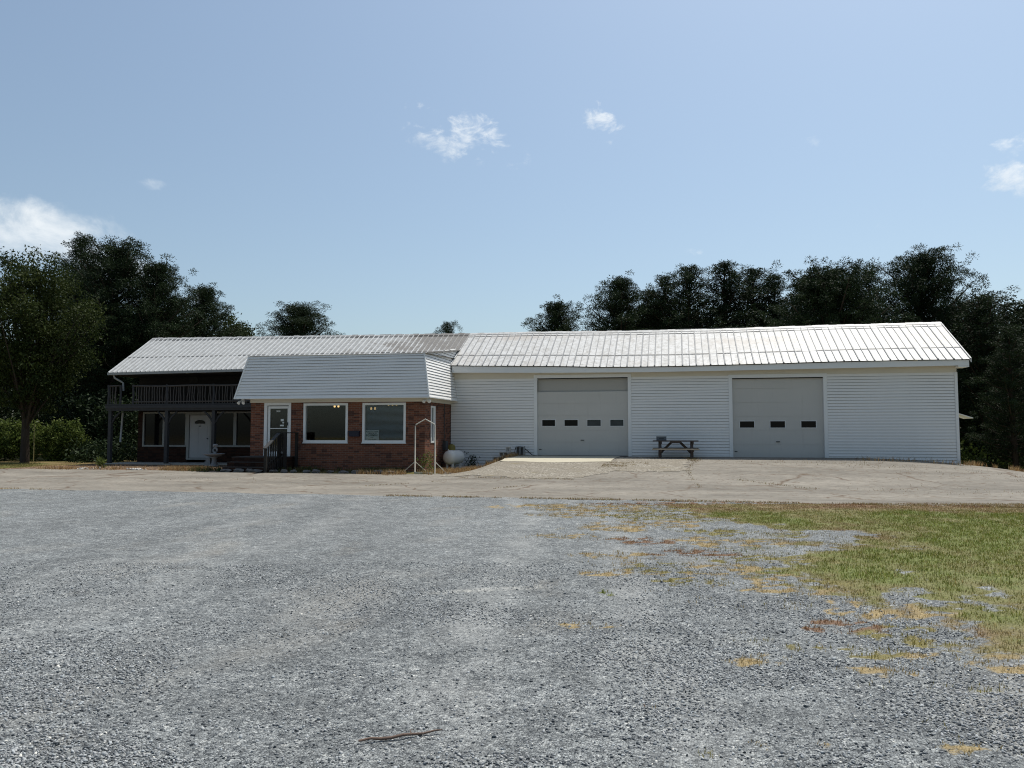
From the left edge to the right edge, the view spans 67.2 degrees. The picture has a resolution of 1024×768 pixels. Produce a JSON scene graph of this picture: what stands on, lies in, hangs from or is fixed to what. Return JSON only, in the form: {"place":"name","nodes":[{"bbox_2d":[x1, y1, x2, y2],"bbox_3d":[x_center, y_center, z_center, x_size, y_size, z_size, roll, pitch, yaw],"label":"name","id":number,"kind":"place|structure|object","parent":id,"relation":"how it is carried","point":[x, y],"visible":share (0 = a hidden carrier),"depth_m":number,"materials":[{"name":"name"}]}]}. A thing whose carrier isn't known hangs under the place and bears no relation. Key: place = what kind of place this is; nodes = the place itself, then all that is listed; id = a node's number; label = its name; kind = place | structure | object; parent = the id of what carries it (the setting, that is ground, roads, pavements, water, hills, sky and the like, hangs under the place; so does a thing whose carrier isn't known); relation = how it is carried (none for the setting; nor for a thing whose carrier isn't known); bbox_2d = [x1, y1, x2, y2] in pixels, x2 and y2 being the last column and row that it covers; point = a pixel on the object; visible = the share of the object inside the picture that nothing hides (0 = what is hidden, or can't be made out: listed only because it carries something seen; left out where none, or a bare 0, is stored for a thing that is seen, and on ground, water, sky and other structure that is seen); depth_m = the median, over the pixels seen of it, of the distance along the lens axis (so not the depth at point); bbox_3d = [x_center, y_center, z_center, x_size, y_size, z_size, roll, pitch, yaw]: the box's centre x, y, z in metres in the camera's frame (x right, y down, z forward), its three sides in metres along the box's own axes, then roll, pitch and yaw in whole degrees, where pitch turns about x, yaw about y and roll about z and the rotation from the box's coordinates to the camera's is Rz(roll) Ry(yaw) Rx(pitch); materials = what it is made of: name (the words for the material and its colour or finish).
{"place":"outdoors","nodes":[
{"label":"outdoors","id":0,"kind":"place"},
{"bbox_2d":[0,461,89,468],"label":"verge grass","id":1,"kind":"structure","parent":0,"point":[23,465],"depth_m":33.42,"materials":[{"name":"plant"}]},
{"bbox_2d":[0,454,463,473],"bbox_3d":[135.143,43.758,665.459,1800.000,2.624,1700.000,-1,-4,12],"label":"ground","id":2,"kind":"structure","parent":0,"point":[41,460],"depth_m":35.51,"materials":[{"name":"soil"}]},
{"bbox_2d":[0,418,32,460],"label":"bush","id":3,"kind":"object","parent":2,"relation":"on","point":[3,438],"visible":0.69,"depth_m":38.57,"materials":[{"name":"green plant"}]},
{"bbox_2d":[0,418,65,460],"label":"bush","id":4,"kind":"object","parent":2,"relation":"on","point":[40,432],"visible":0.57,"depth_m":38.51,"materials":[{"name":"green plant"}]},
{"bbox_2d":[33,424,34,461],"bbox_3d":[-22.908,2.926,36.892,0.059,2.050,0.042,-1,-4,12],"label":"marker pole","id":5,"kind":"object","parent":2,"relation":"on","point":[33,443],"visible":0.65,"depth_m":36.88,"materials":[{"name":"paint"}]},
{"bbox_2d":[0,244,112,462],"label":"broadleaf tree","id":6,"kind":"object","parent":2,"relation":"on","point":[32,361],"visible":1,"depth_m":36.13,"materials":[{"name":"green plant"}]},
{"bbox_2d":[10,267,105,436],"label":"pine tree","id":7,"kind":"object","parent":2,"relation":"on","point":[47,419],"visible":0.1,"depth_m":46.84,"materials":[{"name":"green plant"}]},
{"bbox_2d":[36,417,90,460],"bbox_3d":[-22.437,2.861,39.078,2.552,2.434,2.100,-1,-4,12],"label":"bush","id":8,"kind":"object","parent":2,"relation":"on","point":[63,439],"visible":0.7,"depth_m":38.69,"materials":[{"name":"green plant"}]},
{"bbox_2d":[36,231,102,298],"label":"pine tree","id":9,"kind":"object","parent":2,"relation":"on","point":[76,251],"visible":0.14,"depth_m":50.13,"materials":[{"name":"green plant"}]},
{"bbox_2d":[47,389,137,462],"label":"shade brush","id":10,"kind":"object","parent":2,"relation":"on","point":[95,445],"visible":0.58,"depth_m":40.28,"materials":[{"name":"green plant"}]},
{"bbox_2d":[66,302,139,424],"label":"pine tree","id":11,"kind":"object","parent":2,"relation":"on","point":[112,356],"visible":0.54,"depth_m":43.22,"materials":[{"name":"green plant"}]},
{"bbox_2d":[38,234,203,437],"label":"pine tree","id":12,"kind":"object","parent":2,"relation":"on","point":[118,264],"visible":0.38,"depth_m":45.04,"materials":[{"name":"green plant"}]},
{"bbox_2d":[98,253,222,435],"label":"pine tree","id":13,"kind":"object","parent":2,"relation":"on","point":[161,287],"visible":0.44,"depth_m":45.10,"materials":[{"name":"green plant"}]},
{"bbox_2d":[137,301,201,337],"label":"broadleaf tree","id":14,"kind":"object","parent":2,"relation":"on","point":[185,327],"depth_m":50.26,"materials":[{"name":"green plant"}]},
{"bbox_2d":[170,282,248,337],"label":"pine tree","id":15,"kind":"object","parent":2,"relation":"on","point":[208,300],"visible":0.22,"depth_m":50.99,"materials":[{"name":"green plant"}]},
{"bbox_2d":[220,469,231,471],"bbox_3d":[-10.417,3.157,28.017,0.505,0.140,0.268,-1,-4,12],"label":"border stone","id":16,"kind":"object","parent":2,"relation":"on","point":[225,470],"visible":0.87,"depth_m":27.92,"materials":[{"name":"stone"}]},
{"bbox_2d":[217,311,258,336],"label":"broadleaf tree","id":17,"kind":"object","parent":2,"relation":"on","point":[233,322],"visible":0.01,"depth_m":53.87,"materials":[{"name":"green plant"}]},
{"bbox_2d":[233,468,243,471],"bbox_3d":[-9.906,3.144,27.916,0.456,0.176,0.196,-1,-4,12],"label":"border stone","id":18,"kind":"object","parent":2,"relation":"on","point":[238,470],"visible":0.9,"depth_m":27.85,"materials":[{"name":"stone"}]},
{"bbox_2d":[250,469,262,472],"bbox_3d":[-9.187,3.133,27.728,0.487,0.134,0.267,-1,-4,12],"label":"border stone","id":19,"kind":"object","parent":2,"relation":"on","point":[256,471],"visible":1,"depth_m":27.63,"materials":[{"name":"stone"}]},
{"bbox_2d":[222,456,294,472],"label":"entry steps","id":20,"kind":"structure","parent":2,"relation":"on","point":[249,462],"depth_m":28.40,"materials":[{"name":"brick"}]},
{"bbox_2d":[263,432,298,472],"bbox_3d":[-8.489,2.519,28.280,0.380,1.490,1.940,-1,-4,12],"label":"step railing","id":21,"kind":"object","parent":2,"relation":"on","point":[281,457],"visible":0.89,"depth_m":28.27,"materials":[{"name":"brown wood"}]},
{"bbox_2d":[105,333,469,465],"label":"porch building","id":22,"kind":"structure","parent":2,"relation":"on","point":[187,407],"depth_m":35.09,"materials":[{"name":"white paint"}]},
{"bbox_2d":[142,412,163,446],"bbox_3d":[-16.710,2.115,35.941,1.130,1.610,0.110,-1,-4,12],"label":"window","id":23,"kind":"structure","parent":22,"relation":"in","point":[153,423],"depth_m":35.95,"materials":[{"name":"black glass"}]},
{"bbox_2d":[163,412,186,446],"bbox_3d":[-15.580,2.100,35.701,1.180,1.610,0.110,-1,-4,12],"label":"window","id":24,"kind":"structure","parent":22,"relation":"in","point":[178,424],"depth_m":35.67,"materials":[{"name":"black glass"}]},
{"bbox_2d":[189,415,209,457],"bbox_3d":[-14.366,2.411,35.382,1.020,1.950,0.110,-1,-4,12],"label":"front door","id":25,"kind":"structure","parent":22,"relation":"in","point":[199,424],"depth_m":35.40,"materials":[{"name":"metal"}]},
{"bbox_2d":[216,412,234,446],"bbox_3d":[-13.130,2.068,35.181,1.090,1.610,0.110,-1,-4,12],"label":"window","id":26,"kind":"structure","parent":22,"relation":"in","point":[225,429],"depth_m":35.17,"materials":[{"name":"black glass"}]},
{"bbox_2d":[234,411,250,446],"bbox_3d":[-11.980,2.053,34.938,1.260,1.610,0.110,-1,-4,12],"label":"window","id":27,"kind":"structure","parent":22,"relation":"in","point":[242,419],"depth_m":34.98,"materials":[{"name":"black glass"}]},
{"bbox_2d":[252,300,345,335],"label":"pine tree","id":28,"kind":"object","parent":2,"relation":"on","point":[300,319],"visible":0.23,"depth_m":54.84,"materials":[{"name":"green plant"}]},
{"bbox_2d":[233,349,459,471],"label":"brick office","id":29,"kind":"structure","parent":2,"relation":"on","point":[280,393],"depth_m":29.03,"materials":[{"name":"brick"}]},
{"bbox_2d":[267,406,288,454],"bbox_3d":[-8.981,1.787,29.624,0.870,1.860,0.150,-1,-4,12],"label":"storm door","id":30,"kind":"structure","parent":29,"relation":"in","point":[280,414],"depth_m":29.69,"materials":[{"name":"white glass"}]},
{"bbox_2d":[302,403,347,442],"bbox_3d":[-7.059,1.492,29.231,1.850,1.520,0.195,-1,-4,12],"label":"shop window","id":31,"kind":"structure","parent":29,"relation":"in","point":[305,408],"depth_m":29.23,"materials":[{"name":"white glass"}]},
{"bbox_2d":[365,430,378,439],"bbox_3d":[-5.238,1.921,28.852,0.540,0.385,0.011,-1,-4,12],"label":"window sign","id":32,"kind":"object","parent":29,"relation":"attached to","point":[371,434],"visible":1,"depth_m":28.85,"materials":[{"name":"paper"}]},
{"bbox_2d":[361,403,405,443],"bbox_3d":[-4.759,1.462,28.750,1.750,1.520,0.210,-1,-4,12],"label":"shop window","id":33,"kind":"structure","parent":29,"relation":"in","point":[365,417],"depth_m":28.80,"materials":[{"name":"white glass"}]},
{"bbox_2d":[431,406,435,442],"bbox_3d":[-3.068,1.536,29.307,0.155,1.400,0.540,-1,-4,12],"label":"side window","id":34,"kind":"structure","parent":29,"relation":"in","point":[433,408],"depth_m":29.42,"materials":[{"name":"white glass"}]},
{"bbox_2d":[404,419,449,473],"bbox_3d":[-2.922,2.181,27.040,1.782,1.930,0.401,-1,-4,14],"label":"sign frame","id":35,"kind":"object","parent":2,"relation":"on","point":[414,462],"visible":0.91,"depth_m":26.93,"materials":[{"name":"white metal"}]},
{"bbox_2d":[417,449,438,471],"bbox_3d":[-3.078,2.780,27.376,0.912,0.909,0.736,-3,-5,41],"label":"shrub","id":36,"kind":"object","parent":2,"relation":"on","point":[425,462],"visible":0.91,"depth_m":27.30,"materials":[{"name":"green plant"}]},
{"bbox_2d":[433,320,462,333],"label":"pine tree","id":37,"kind":"object","parent":2,"relation":"on","point":[446,328],"visible":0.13,"depth_m":62.31,"materials":[{"name":"green plant"}]},
{"bbox_2d":[443,444,464,468],"bbox_3d":[-2.284,2.849,30.236,0.560,0.975,1.000,-2,-4,28],"label":"propane tank","id":38,"kind":"object","parent":2,"relation":"on","point":[452,456],"visible":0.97,"depth_m":29.96,"materials":[{"name":"metal"}]},
{"bbox_2d":[463,451,479,467],"bbox_3d":[-1.568,3.031,30.563,0.650,0.760,0.585,-1,-4,12],"label":"shrub","id":39,"kind":"object","parent":2,"relation":"on","point":[472,461],"visible":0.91,"depth_m":30.51,"materials":[{"name":"green plant"}]},
{"bbox_2d":[0,277,1023,456],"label":"woodland","id":40,"kind":"object","parent":2,"relation":"on","point":[13,414],"depth_m":53.09,"materials":[{"name":"green plant"}]},
{"bbox_2d":[37,452,1023,475],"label":"dry weeds","id":41,"kind":"object","parent":2,"relation":"on","point":[384,472],"visible":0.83,"depth_m":27.24,"materials":[{"name":"beige plant"}]},
{"bbox_2d":[521,294,591,331],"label":"pine tree","id":42,"kind":"object","parent":2,"relation":"on","point":[555,311],"visible":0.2,"depth_m":57.82,"materials":[{"name":"green plant"}]},
{"bbox_2d":[572,269,670,330],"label":"pine tree","id":43,"kind":"object","parent":2,"relation":"on","point":[616,305],"visible":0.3,"depth_m":57.83,"materials":[{"name":"green plant"}]},
{"bbox_2d":[632,286,693,329],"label":"pine tree","id":44,"kind":"object","parent":2,"relation":"on","point":[647,298],"visible":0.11,"depth_m":59.34,"materials":[{"name":"green plant"}]},
{"bbox_2d":[637,272,691,329],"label":"pine tree","id":45,"kind":"object","parent":2,"relation":"on","point":[661,283],"visible":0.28,"depth_m":58.00,"materials":[{"name":"green plant"}]},
{"bbox_2d":[637,264,741,328],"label":"pine tree","id":46,"kind":"object","parent":2,"relation":"on","point":[687,278],"visible":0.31,"depth_m":59.46,"materials":[{"name":"green plant"}]},
{"bbox_2d":[450,322,972,467],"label":"garage building","id":47,"kind":"structure","parent":2,"relation":"on","point":[885,390],"depth_m":29.76,"materials":[{"name":"metal"}]},
{"bbox_2d":[538,378,627,455],"bbox_3d":[2.802,1.326,30.621,3.610,3.144,0.140,-1,-4,12],"label":"overhead door","id":48,"kind":"structure","parent":47,"relation":"in","point":[577,417],"depth_m":30.59,"materials":[{"name":"white metal"}]},
{"bbox_2d":[732,378,823,457],"bbox_3d":[10.014,1.298,29.051,3.270,3.084,0.070,-1,-4,12],"label":"overhead door","id":49,"kind":"structure","parent":47,"relation":"in","point":[779,417],"depth_m":29.04,"materials":[{"name":"white metal"}]},
{"bbox_2d":[670,259,776,327],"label":"pine tree","id":50,"kind":"object","parent":2,"relation":"on","point":[727,286],"visible":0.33,"depth_m":60.13,"materials":[{"name":"green plant"}]},
{"bbox_2d":[709,265,805,326],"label":"pine tree","id":51,"kind":"object","parent":2,"relation":"on","point":[754,273],"visible":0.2,"depth_m":61.51,"materials":[{"name":"green plant"}]},
{"bbox_2d":[749,272,793,326],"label":"pine tree","id":52,"kind":"object","parent":2,"relation":"on","point":[772,281],"visible":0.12,"depth_m":60.32,"materials":[{"name":"green plant"}]},
{"bbox_2d":[788,274,815,314],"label":"pine tree","id":53,"kind":"object","parent":2,"relation":"on","point":[795,297],"visible":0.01,"depth_m":61.63,"materials":[{"name":"green plant"}]},
{"bbox_2d":[747,256,914,326],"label":"deciduous tree","id":54,"kind":"object","parent":2,"relation":"on","point":[837,297],"visible":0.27,"depth_m":44.78,"materials":[{"name":"green plant"}]},
{"bbox_2d":[857,269,908,318],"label":"pine tree","id":55,"kind":"object","parent":2,"relation":"on","point":[870,284],"visible":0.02,"depth_m":56.33,"materials":[{"name":"green plant"}]},
{"bbox_2d":[867,242,1011,427],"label":"pine tree","id":56,"kind":"object","parent":2,"relation":"on","point":[917,285],"visible":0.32,"depth_m":49.49,"materials":[{"name":"green plant"}]},
{"bbox_2d":[939,285,1023,463],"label":"pine tree","id":57,"kind":"object","parent":2,"relation":"on","point":[985,305],"visible":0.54,"depth_m":45.13,"materials":[{"name":"green plant"}]},
{"bbox_2d":[952,301,1020,459],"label":"pine tree","id":58,"kind":"object","parent":2,"relation":"on","point":[979,366],"visible":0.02,"depth_m":52.18,"materials":[{"name":"green plant"}]},
{"bbox_2d":[953,297,1023,459],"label":"pine tree","id":59,"kind":"object","parent":2,"relation":"on","point":[1016,314],"visible":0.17,"depth_m":45.88,"materials":[{"name":"green plant"}]},
{"bbox_2d":[959,421,1023,470],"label":"undergrowth","id":60,"kind":"object","parent":2,"relation":"on","point":[967,456],"visible":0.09,"depth_m":41.91,"materials":[{"name":"green plant"}]},
{"bbox_2d":[962,322,1023,469],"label":"pine tree","id":61,"kind":"object","parent":2,"relation":"on","point":[1009,405],"visible":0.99,"depth_m":39.26,"materials":[{"name":"green plant"}]},
{"bbox_2d":[0,488,1023,767],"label":"gravel lot","id":62,"kind":"structure","parent":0,"point":[56,530],"depth_m":6.38,"materials":[{"name":"grey gravel"}]},
{"bbox_2d":[358,729,441,741],"bbox_3d":[-0.589,1.861,4.088,0.449,0.032,0.033,1,-4,-22],"label":"fallen stick","id":63,"kind":"object","parent":62,"relation":"on","point":[392,737],"visible":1,"depth_m":4.07,"materials":[{"name":"brown wood"}]},
{"bbox_2d":[521,502,1023,757],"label":"grass","id":64,"kind":"structure","parent":62,"relation":"on","point":[728,512],"depth_m":10.66,"materials":[{"name":"green plant"}]},
{"bbox_2d":[0,456,1023,506],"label":"asphalt drive","id":65,"kind":"structure","parent":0,"point":[718,477],"depth_m":22.77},
{"bbox_2d":[4,464,226,471],"bbox_3d":[-14.918,3.402,31.385,9.909,0.017,5.147,-1,-4,12],"label":"mulch bed","id":66,"kind":"object","parent":65,"relation":"on","point":[154,467],"visible":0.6,"depth_m":32.07,"materials":[{"name":"brown soil"}]},
{"bbox_2d":[95,456,108,467],"bbox_3d":[-16.433,3.158,30.782,0.516,0.535,0.434,-1,-4,12],"label":"shrub","id":67,"kind":"object","parent":66,"relation":"on","point":[101,461],"visible":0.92,"depth_m":30.75,"materials":[{"name":"green plant"}]},
{"bbox_2d":[77,467,145,469],"bbox_3d":[-15.457,3.278,29.748,3.251,0.122,0.723,-1,-4,12],"label":"rubble","id":68,"kind":"object","parent":66,"relation":"on","point":[126,468],"visible":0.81,"depth_m":29.48,"materials":[{"name":"grey stone"}]},
{"bbox_2d":[204,458,211,465],"bbox_3d":[-12.853,3.309,32.674,0.260,0.360,0.260,-1,-4,12],"label":"planter block","id":69,"kind":"object","parent":66,"relation":"on","point":[208,462],"depth_m":32.56,"materials":[{"name":"concrete"}]},
{"bbox_2d":[204,453,224,465],"bbox_3d":[-12.525,3.197,32.396,0.860,0.550,0.860,-1,-4,12],"label":"bird bath","id":70,"kind":"object","parent":66,"relation":"on","point":[214,457],"visible":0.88,"depth_m":32.28,"materials":[{"name":"grey concrete"}]},
{"bbox_2d":[212,444,217,453],"bbox_3d":[-12.499,2.746,32.405,0.249,0.451,0.164,-1,-4,12],"label":"garden ornament","id":71,"kind":"object","parent":70,"relation":"on","point":[215,446],"visible":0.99,"depth_m":32.38,"materials":[{"name":"concrete"}]},
{"bbox_2d":[183,465,404,473],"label":"shade weeds","id":72,"kind":"object","parent":65,"relation":"on","point":[205,469],"visible":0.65,"depth_m":28.19,"materials":[{"name":"green plant"}]},
{"bbox_2d":[0,457,1023,507],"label":"crack weeds","id":73,"kind":"object","parent":65,"relation":"on","point":[687,500],"visible":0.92,"depth_m":19.04,"materials":[{"name":"green plant"}]},
{"bbox_2d":[0,0,1023,423],"label":"sky","id":74,"kind":"structure","parent":0,"point":[395,166],"materials":[{"name":"blue"}]},
{"bbox_2d":[501,455,619,461],"bbox_3d":[1.803,2.831,28.913,4.322,0.181,3.349,-1,-4,12],"label":"concrete apron","id":75,"kind":"object","parent":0,"point":[529,458],"visible":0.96,"depth_m":28.42,"materials":[{"name":"beige concrete"}]},
{"bbox_2d":[516,446,524,455],"bbox_3d":[0.338,2.667,30.560,0.340,0.380,0.240,-1,-4,12],"label":"concrete block","id":76,"kind":"object","parent":75,"relation":"on","point":[519,449],"depth_m":30.48,"materials":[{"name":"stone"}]},
{"bbox_2d":[440,457,693,478],"bbox_3d":[2.011,2.878,26.544,8.276,0.552,6.034,-1,-4,12],"label":"worn concrete pad","id":77,"kind":"object","parent":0,"point":[528,470],"visible":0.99,"depth_m":25.76,"materials":[{"name":"grey concrete"}]},
{"bbox_2d":[652,440,699,458],"bbox_3d":[6.107,2.450,28.732,1.690,0.684,1.503,-1,-4,12],"label":"picnic table","id":78,"kind":"object","parent":77,"relation":"on","point":[691,449],"visible":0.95,"depth_m":28.51,"materials":[{"name":"brown wood"}]},
{"bbox_2d":[656,436,666,439],"bbox_3d":[5.600,2.039,28.860,0.375,0.148,0.277,-1,-4,12],"label":"storage box","id":79,"kind":"object","parent":78,"relation":"on","point":[660,437],"visible":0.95,"depth_m":28.74,"materials":[{"name":"metal"}]},
{"bbox_3d":[-0.568,2.941,30.224,0.380,0.190,0.200,0,-4,4],"label":"concrete block","id":80,"kind":"object","parent":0,"visible":0},
{"bbox_2d":[499,452,509,456],"bbox_3d":[-0.302,2.768,30.332,0.380,0.190,0.200,-1,-4,17],"label":"concrete block","id":81,"kind":"object","parent":80,"relation":"on","point":[503,453],"depth_m":30.29,"materials":[{"name":"grey concrete"}]}
]}

